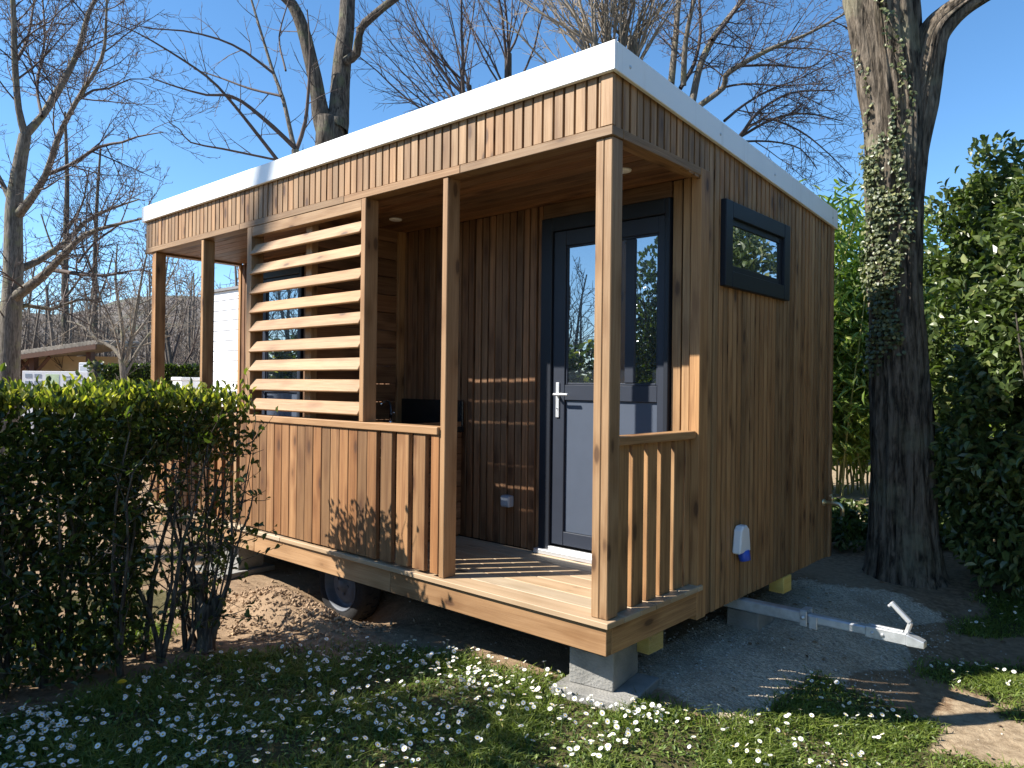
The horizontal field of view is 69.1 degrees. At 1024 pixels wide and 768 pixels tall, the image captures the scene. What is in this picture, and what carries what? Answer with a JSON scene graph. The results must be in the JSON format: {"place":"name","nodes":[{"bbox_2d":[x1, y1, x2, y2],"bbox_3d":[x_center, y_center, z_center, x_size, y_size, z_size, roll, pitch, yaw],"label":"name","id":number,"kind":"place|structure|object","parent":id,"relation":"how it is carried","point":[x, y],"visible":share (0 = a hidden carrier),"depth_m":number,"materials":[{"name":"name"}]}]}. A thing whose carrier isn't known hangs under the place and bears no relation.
{"place":"outdoors","nodes":[
{"label":"outdoors","id":0,"kind":"place"},
{"bbox_2d":[22,371,88,441],"bbox_3d":[-8.926,0.581,14.542,1.280,1.660,0.094,1,0,0],"label":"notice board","id":1,"kind":"object","parent":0,"point":[31,376],"visible":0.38,"depth_m":14.50,"materials":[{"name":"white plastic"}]},
{"bbox_2d":[79,363,102,371],"bbox_3d":[-8.878,0.485,15.645,0.340,1.860,0.308,1,0,0],"label":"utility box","id":2,"kind":"object","parent":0,"point":[82,368],"visible":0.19,"depth_m":15.49,"materials":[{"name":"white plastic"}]},
{"bbox_2d":[79,365,88,371],"bbox_3d":[-8.877,0.414,15.494,0.300,1.600,0.007,1,0,0],"label":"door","id":3,"kind":"structure","parent":2,"relation":"in","point":[81,369],"depth_m":15.49,"materials":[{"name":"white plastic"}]},
{"bbox_2d":[21,295,200,361],"bbox_3d":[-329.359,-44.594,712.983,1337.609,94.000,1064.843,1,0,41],"label":"hills","id":4,"kind":"structure","parent":0,"point":[124,312],"depth_m":442.87,"materials":[{"name":"brown plant"}]},
{"bbox_2d":[0,445,1023,767],"bbox_3d":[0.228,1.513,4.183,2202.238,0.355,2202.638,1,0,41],"label":"ground","id":5,"kind":"structure","parent":0,"point":[968,717],"depth_m":4.17,"materials":[{"name":"grey gravel"}]},
{"bbox_2d":[32,111,115,343],"bbox_3d":[-13.214,-3.290,22.084,3.498,9.542,1.692,1,0,41],"label":"bare tree","id":6,"kind":"object","parent":5,"relation":"on","point":[63,280],"visible":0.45,"depth_m":21.95,"materials":[{"name":"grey plant"}]},
{"bbox_2d":[20,340,139,434],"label":"open shed","id":7,"kind":"structure","parent":5,"relation":"on","point":[38,359],"depth_m":18.00,"materials":[{"name":"tile"}]},
{"bbox_2d":[83,359,104,443],"bbox_3d":[-8.553,0.481,15.200,0.414,2.000,0.412,1,0,41],"label":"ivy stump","id":8,"kind":"object","parent":5,"relation":"on","point":[95,366],"visible":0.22,"depth_m":15.12,"materials":[{"name":"green plant"}]},
{"bbox_2d":[69,125,131,356],"bbox_3d":[-13.398,-3.389,23.897,1.502,9.747,2.098,1,0,41],"label":"bare tree","id":9,"kind":"object","parent":5,"relation":"on","point":[94,248],"visible":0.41,"depth_m":23.96,"materials":[{"name":"brown plant"}]},
{"bbox_2d":[0,0,221,498],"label":"bare tree","id":10,"kind":"object","parent":5,"relation":"on","point":[16,290],"visible":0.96,"depth_m":8.50,"materials":[{"name":"brown plant"}]},
{"bbox_2d":[0,271,229,376],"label":"bare scrub","id":11,"kind":"object","parent":5,"relation":"on","point":[36,334],"visible":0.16,"depth_m":21.16,"materials":[{"name":"brown plant"}]},
{"bbox_2d":[0,223,238,380],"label":"bare woodland","id":12,"kind":"object","parent":5,"relation":"on","point":[180,348],"visible":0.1,"depth_m":32.92,"materials":[{"name":"brown plant"}]},
{"bbox_2d":[41,224,198,380],"bbox_3d":[-7.369,-0.785,14.164,2.777,4.627,2.409,1,0,-31],"label":"bare tree","id":13,"kind":"object","parent":5,"relation":"on","point":[123,364],"visible":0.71,"depth_m":14.02,"materials":[{"name":"brown plant"}]},
{"bbox_2d":[0,363,282,699],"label":"hedge","id":14,"kind":"object","parent":5,"relation":"on","point":[138,441],"visible":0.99,"depth_m":3.70,"materials":[{"name":"green plant"}]},
{"bbox_2d":[102,362,199,436],"bbox_3d":[-8.280,0.478,17.398,2.407,2.001,0.976,1,0,0],"label":"clipped hedge","id":15,"kind":"object","parent":5,"relation":"on","point":[176,370],"visible":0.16,"depth_m":16.99,"materials":[{"name":"green plant"}]},
{"bbox_2d":[140,254,221,373],"bbox_3d":[-7.669,-0.963,17.996,3.012,4.999,1.874,1,0,-1],"label":"bare tree","id":16,"kind":"object","parent":5,"relation":"on","point":[170,355],"visible":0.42,"depth_m":18.02,"materials":[{"name":"brown plant"}]},
{"bbox_2d":[171,377,199,406],"bbox_3d":[-5.441,0.642,12.498,0.380,1.510,0.440,1,0,41],"label":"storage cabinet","id":17,"kind":"object","parent":5,"relation":"on","point":[183,381],"visible":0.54,"depth_m":12.34,"materials":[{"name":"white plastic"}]},
{"bbox_2d":[184,752,190,764],"bbox_3d":[-1.248,1.446,2.859,0.023,0.071,0.045,1,0,-24],"label":"daisy","id":18,"kind":"object","parent":5,"relation":"on","point":[187,754],"visible":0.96,"depth_m":2.85,"materials":[{"name":"white plant"}]},
{"bbox_2d":[198,286,237,412],"bbox_3d":[-2.026,-0.148,11.420,5.380,2.768,3.160,1,0,41],"label":"mobile home","id":19,"kind":"object","parent":5,"relation":"on","point":[225,356],"visible":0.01,"depth_m":11.51,"materials":[{"name":"white plastic"}]},
{"bbox_2d":[100,0,340,160],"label":"pruned tree","id":20,"kind":"object","parent":5,"relation":"on","point":[293,144],"visible":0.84,"depth_m":8.08,"materials":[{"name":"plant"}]},
{"bbox_2d":[195,562,274,580],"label":"paving slab","id":21,"kind":"structure","parent":5,"relation":"on","point":[265,567],"depth_m":5.76,"materials":[{"name":"concrete"}]},
{"bbox_2d":[218,542,263,569],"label":"concrete block","id":22,"kind":"structure","parent":21,"relation":"on","point":[254,561],"depth_m":5.77,"materials":[{"name":"grey concrete"}]},
{"bbox_2d":[159,579,467,671],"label":"soil clods","id":23,"kind":"object","parent":5,"relation":"on","point":[234,630],"visible":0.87,"depth_m":4.50,"materials":[{"name":"brown soil"}]},
{"bbox_2d":[264,0,398,145],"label":"forked tree","id":24,"kind":"object","parent":5,"relation":"on","point":[331,122],"visible":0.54,"depth_m":9.09,"materials":[{"name":"grey plant"}]},
{"bbox_2d":[306,0,548,112],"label":"pollarded tree","id":25,"kind":"object","parent":5,"relation":"on","point":[507,54],"visible":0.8,"depth_m":9.27,"materials":[{"name":"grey plant"}]},
{"bbox_2d":[0,581,1005,766],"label":"leaf litter","id":26,"kind":"object","parent":5,"relation":"on","point":[256,639],"visible":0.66,"depth_m":3.92,"materials":[{"name":"brown plant"}]},
{"bbox_2d":[0,595,1021,767],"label":"daisies","id":27,"kind":"object","parent":5,"relation":"on","point":[32,732],"visible":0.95,"depth_m":3.37,"materials":[{"name":"white plant"}]},
{"bbox_2d":[0,584,1023,767],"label":"grass","id":28,"kind":"structure","parent":5,"relation":"on","point":[94,755],"depth_m":3.33,"materials":[{"name":"green plant"}]},
{"bbox_2d":[95,743,100,752],"bbox_3d":[-1.595,1.426,2.872,0.024,0.084,0.040,1,0,3],"label":"daisy","id":29,"kind":"object","parent":28,"relation":"on","point":[97,745],"visible":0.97,"depth_m":2.86,"materials":[{"name":"white plant"}]},
{"bbox_2d":[132,740,139,756],"bbox_3d":[-1.447,1.424,2.873,0.026,0.096,0.044,1,0,17],"label":"daisy","id":30,"kind":"object","parent":28,"relation":"on","point":[135,744],"visible":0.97,"depth_m":2.86,"materials":[{"name":"white plant"}]},
{"bbox_2d":[605,743,610,755],"bbox_3d":[0.379,1.464,2.935,0.026,0.080,0.026,1,0,-20],"label":"daisy","id":31,"kind":"object","parent":28,"relation":"on","point":[607,746],"visible":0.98,"depth_m":2.94,"materials":[{"name":"white plant"}]},
{"bbox_2d":[140,39,926,656],"bbox_3d":[-0.102,0.065,5.790,5.967,3.212,2.995,1,0,41],"label":"wooden cabin","id":32,"kind":"object","parent":5,"relation":"on","point":[592,287],"visible":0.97,"depth_m":4.56,"materials":[{"name":"wood"}]},
{"bbox_2d":[262,266,304,416],"bbox_3d":[-2.173,-0.012,6.834,0.814,2.124,0.093,1,0,41],"label":"door","id":33,"kind":"structure","parent":32,"relation":"in","point":[296,272],"depth_m":6.81,"materials":[{"name":"paint"}]},
{"bbox_2d":[355,398,463,544],"bbox_3d":[-0.756,0.585,5.226,0.660,0.952,0.515,1,0,41],"label":"kitchen unit","id":34,"kind":"object","parent":32,"relation":"on","point":[421,411],"visible":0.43,"depth_m":5.20,"materials":[{"name":"black laminate"}]},
{"bbox_2d":[533,197,673,563],"bbox_3d":[0.523,0.014,4.456,0.936,2.124,0.093,1,0,41],"label":"door","id":35,"kind":"structure","parent":32,"relation":"in","point":[568,242],"depth_m":4.56,"materials":[{"name":"paint"}]},
{"bbox_2d":[720,198,789,300],"bbox_3d":[1.493,-0.791,4.516,0.036,0.489,0.942,1,0,41],"label":"window","id":36,"kind":"structure","parent":32,"relation":"in","point":[755,246],"depth_m":4.47,"materials":[{"name":"black glass"}]},
{"bbox_2d":[59,573,1014,767],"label":"pebbles","id":37,"kind":"object","parent":5,"relation":"on","point":[702,669],"visible":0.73,"depth_m":4.28,"materials":[{"name":"gravel"}]},
{"bbox_2d":[467,0,721,63],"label":"pollarded tree","id":38,"kind":"object","parent":5,"relation":"on","point":[631,41],"visible":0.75,"depth_m":8.65,"materials":[{"name":"brown plant"}]},
{"bbox_2d":[551,673,659,710],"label":"paving slab","id":39,"kind":"structure","parent":5,"relation":"on","point":[639,682],"depth_m":3.53,"materials":[{"name":"concrete"}]},
{"bbox_2d":[569,643,637,691],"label":"concrete block","id":40,"kind":"structure","parent":39,"relation":"on","point":[613,672],"depth_m":3.58,"materials":[{"name":"grey concrete"}]},
{"bbox_2d":[636,0,862,197],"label":"bare tree","id":41,"kind":"object","parent":5,"relation":"on","point":[706,52],"visible":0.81,"depth_m":9.36,"materials":[{"name":"brown plant"}]},
{"bbox_2d":[799,177,966,496],"bbox_3d":[4.767,-0.593,10.723,3.957,4.668,4.161,1,0,41],"label":"bamboo","id":42,"kind":"object","parent":5,"relation":"on","point":[851,433],"visible":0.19,"depth_m":10.25,"materials":[{"name":"green plant"}]},
{"bbox_2d":[831,497,994,552],"bbox_3d":[3.630,1.321,7.390,2.255,0.564,1.438,1,0,-1],"label":"undergrowth bush","id":43,"kind":"object","parent":5,"relation":"on","point":[850,526],"visible":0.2,"depth_m":6.96,"materials":[{"name":"green plant"}]},
{"bbox_2d":[842,0,989,589],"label":"ivy clad tree","id":44,"kind":"object","parent":5,"relation":"on","point":[903,545],"visible":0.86,"depth_m":5.76,"materials":[{"name":"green plant"}]},
{"bbox_2d":[851,0,917,377],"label":"ivy","id":45,"kind":"object","parent":44,"relation":"attached to","point":[878,300],"visible":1,"depth_m":5.78,"materials":[{"name":"green plant"}]},
{"bbox_2d":[833,284,1020,461],"bbox_3d":[8.756,-0.351,15.086,8.740,4.244,2.856,1,0,6],"label":"tall hedge","id":46,"kind":"object","parent":5,"relation":"on","point":[937,421],"depth_m":14.70,"materials":[{"name":"green plant"}]},
{"bbox_2d":[923,129,1023,599],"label":"laurel bush","id":47,"kind":"object","parent":5,"relation":"on","point":[977,382],"visible":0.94,"depth_m":5.56,"materials":[{"name":"green plant"}]},
{"bbox_3d":[1.597,1.561,4.602,0.360,0.050,0.400,1,0,37],"label":"paving slab","id":48,"kind":"object","parent":5,"relation":"on","visible":0},
{"bbox_2d":[727,607,772,630],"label":"concrete block","id":49,"kind":"structure","parent":48,"relation":"on","point":[747,620],"depth_m":4.59,"materials":[{"name":"grey concrete"}]},
{"bbox_2d":[0,0,1023,313],"label":"sky","id":50,"kind":"structure","parent":0,"point":[982,91],"materials":[{"name":"blue"}]}
]}

